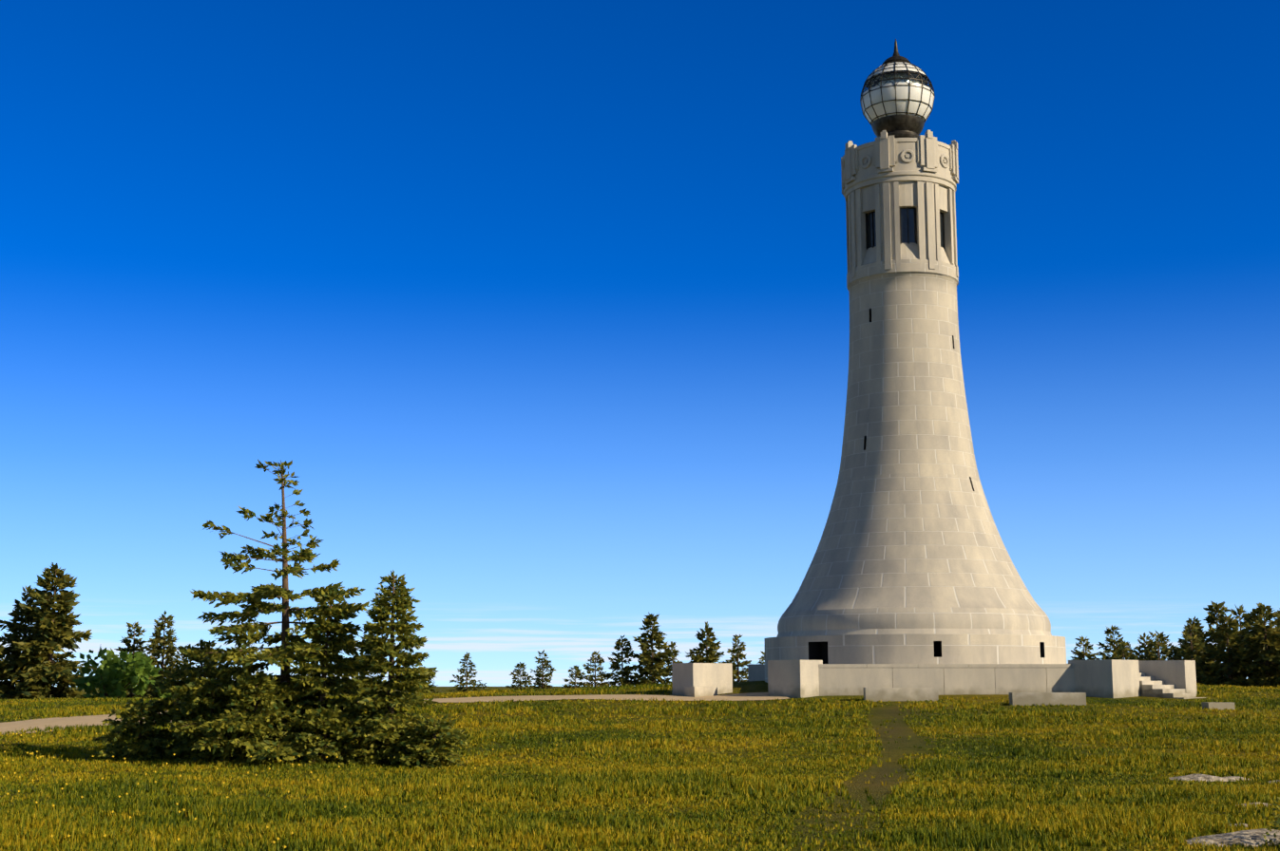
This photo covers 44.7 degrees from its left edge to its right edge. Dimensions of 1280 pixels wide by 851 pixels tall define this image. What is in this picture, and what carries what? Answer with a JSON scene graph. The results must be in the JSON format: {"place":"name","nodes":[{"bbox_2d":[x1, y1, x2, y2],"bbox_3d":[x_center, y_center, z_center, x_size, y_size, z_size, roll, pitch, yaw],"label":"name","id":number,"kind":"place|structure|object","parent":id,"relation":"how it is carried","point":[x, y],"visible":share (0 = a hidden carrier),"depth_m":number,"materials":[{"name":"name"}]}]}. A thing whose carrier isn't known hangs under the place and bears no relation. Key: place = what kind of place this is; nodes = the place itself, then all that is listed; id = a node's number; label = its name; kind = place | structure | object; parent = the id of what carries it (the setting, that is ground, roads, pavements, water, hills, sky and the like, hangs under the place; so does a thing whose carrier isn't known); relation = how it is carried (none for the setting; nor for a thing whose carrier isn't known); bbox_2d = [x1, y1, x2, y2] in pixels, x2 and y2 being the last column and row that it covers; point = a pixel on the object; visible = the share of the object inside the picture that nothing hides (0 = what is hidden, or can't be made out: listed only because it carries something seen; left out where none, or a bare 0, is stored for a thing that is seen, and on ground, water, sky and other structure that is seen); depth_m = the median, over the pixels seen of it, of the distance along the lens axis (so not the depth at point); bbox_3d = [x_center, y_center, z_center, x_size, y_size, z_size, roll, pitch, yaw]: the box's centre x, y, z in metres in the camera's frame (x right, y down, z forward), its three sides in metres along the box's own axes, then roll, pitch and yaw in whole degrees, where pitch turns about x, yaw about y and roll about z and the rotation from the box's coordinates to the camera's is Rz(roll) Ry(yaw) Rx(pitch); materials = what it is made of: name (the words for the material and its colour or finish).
{"place":"outdoors","nodes":[
{"label":"outdoors","id":0,"kind":"place"},
{"bbox_2d":[0,692,788,734],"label":"dirt path","id":1,"kind":"structure","parent":0,"point":[43,724],"depth_m":54.68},
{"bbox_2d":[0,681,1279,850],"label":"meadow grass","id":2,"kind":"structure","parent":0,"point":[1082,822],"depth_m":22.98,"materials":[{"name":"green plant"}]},
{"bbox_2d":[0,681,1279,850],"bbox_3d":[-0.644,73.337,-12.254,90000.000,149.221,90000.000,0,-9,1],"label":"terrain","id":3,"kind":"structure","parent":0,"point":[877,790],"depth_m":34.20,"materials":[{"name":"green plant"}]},
{"bbox_2d":[72,647,183,699],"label":"broadleaf shrubs","id":4,"kind":"object","parent":3,"relation":"on","point":[115,676],"visible":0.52,"depth_m":88.22,"materials":[{"name":"green plant"}]},
{"bbox_2d":[0,561,321,700],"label":"tree line","id":5,"kind":"object","parent":3,"relation":"on","point":[33,670],"visible":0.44,"depth_m":94.78,"materials":[{"name":"green plant"}]},
{"bbox_2d":[166,459,387,765],"bbox_3d":[-7.173,4.080,31.235,4.332,6.906,5.097,-7,-11,35],"label":"spruce tree","id":6,"kind":"object","parent":3,"relation":"on","point":[282,653],"visible":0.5,"depth_m":30.57,"materials":[{"name":"green plant"}]},
{"bbox_2d":[1,729,557,848],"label":"meadow flowers","id":7,"kind":"object","parent":3,"relation":"on","point":[226,797],"visible":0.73,"depth_m":22.18,"materials":[{"name":"yellow plant"}]},
{"bbox_2d":[92,639,470,770],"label":"shrubs","id":8,"kind":"object","parent":3,"relation":"on","point":[151,743],"visible":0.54,"depth_m":29.72,"materials":[{"name":"green plant"}]},
{"bbox_2d":[264,590,364,763],"bbox_3d":[-6.292,5.144,30.485,2.314,3.860,2.478,-7,-11,35],"label":"spruce tree","id":9,"kind":"object","parent":3,"relation":"on","point":[347,644],"visible":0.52,"depth_m":30.32,"materials":[{"name":"green plant"}]},
{"bbox_2d":[325,569,445,766],"bbox_3d":[-4.758,4.968,29.974,2.330,4.384,2.283,0,-9,1],"label":"fir tree","id":10,"kind":"object","parent":3,"relation":"on","point":[374,735],"visible":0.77,"depth_m":29.76,"materials":[{"name":"green plant"}]},
{"bbox_2d":[423,611,764,693],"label":"tree line","id":11,"kind":"object","parent":3,"relation":"on","point":[651,663],"visible":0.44,"depth_m":128.81,"materials":[{"name":"green plant"}]},
{"bbox_2d":[764,258,1066,683],"bbox_3d":[11.025,2.552,64.013,11.940,18.200,11.940,0,-9,1],"label":"tower shaft","id":12,"kind":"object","parent":3,"relation":"on","point":[911,563],"depth_m":61.05,"materials":[{"name":"beige stone"}]},
{"bbox_2d":[871,38,924,138],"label":"tower beacon mount","id":13,"kind":"object","parent":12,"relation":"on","point":[904,125],"visible":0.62,"depth_m":65.69,"materials":[{"name":"brown metal"}]},
{"bbox_2d":[877,70,916,85],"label":"tower beacon lamp","id":14,"kind":"object","parent":13,"relation":"on","point":[888,76],"depth_m":66.15,"materials":[{"name":"white"}]},
{"bbox_2d":[860,61,934,123],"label":"glass globe","id":15,"kind":"object","parent":13,"relation":"on","point":[888,94],"visible":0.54,"depth_m":65.57,"materials":[{"name":"white glass"}]},
{"bbox_2d":[859,60,935,125],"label":"tower beacon ribs","id":16,"kind":"object","parent":13,"relation":"attached to","point":[921,81],"visible":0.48,"depth_m":65.73,"materials":[{"name":"brown metal"}]},
{"bbox_2d":[845,181,958,280],"bbox_3d":[11.025,-7.873,65.726,4.564,3.770,4.564,0,-9,1],"label":"observation level","id":17,"kind":"object","parent":12,"relation":"on","point":[887,222],"visible":0.75,"depth_m":63.88,"materials":[{"name":"beige stone"}]},
{"bbox_2d":[840,129,958,201],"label":"tower parapet","id":18,"kind":"structure","parent":17,"relation":"on","point":[927,157],"depth_m":64.13,"materials":[{"name":"beige stone"}]},
{"bbox_2d":[672,659,1205,699],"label":"terrace platform","id":19,"kind":"structure","parent":3,"relation":"on","point":[1117,678],"depth_m":55.27,"materials":[{"name":"stone"}]},
{"bbox_2d":[863,687,1235,709],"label":"stone blocks","id":20,"kind":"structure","parent":3,"relation":"on","point":[874,695],"depth_m":50.13,"materials":[{"name":"stone"}]},
{"bbox_2d":[1069,600,1279,687],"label":"tree line","id":21,"kind":"object","parent":3,"relation":"on","point":[1251,653],"visible":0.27,"depth_m":88.94,"materials":[{"name":"green plant"}]},
{"bbox_2d":[1168,774,1279,847],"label":"rocks","id":22,"kind":"object","parent":3,"relation":"on","point":[1252,837],"visible":0.46,"depth_m":16.41,"materials":[{"name":"grey stone"}]},
{"bbox_2d":[1261,797,1279,844],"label":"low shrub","id":23,"kind":"object","parent":3,"relation":"on","point":[1277,822],"visible":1,"depth_m":16.05,"materials":[{"name":"green plant"}]},
{"bbox_2d":[0,0,1279,687],"label":"sky","id":24,"kind":"structure","parent":0,"point":[538,311],"materials":[{"name":"blue"}]}
]}

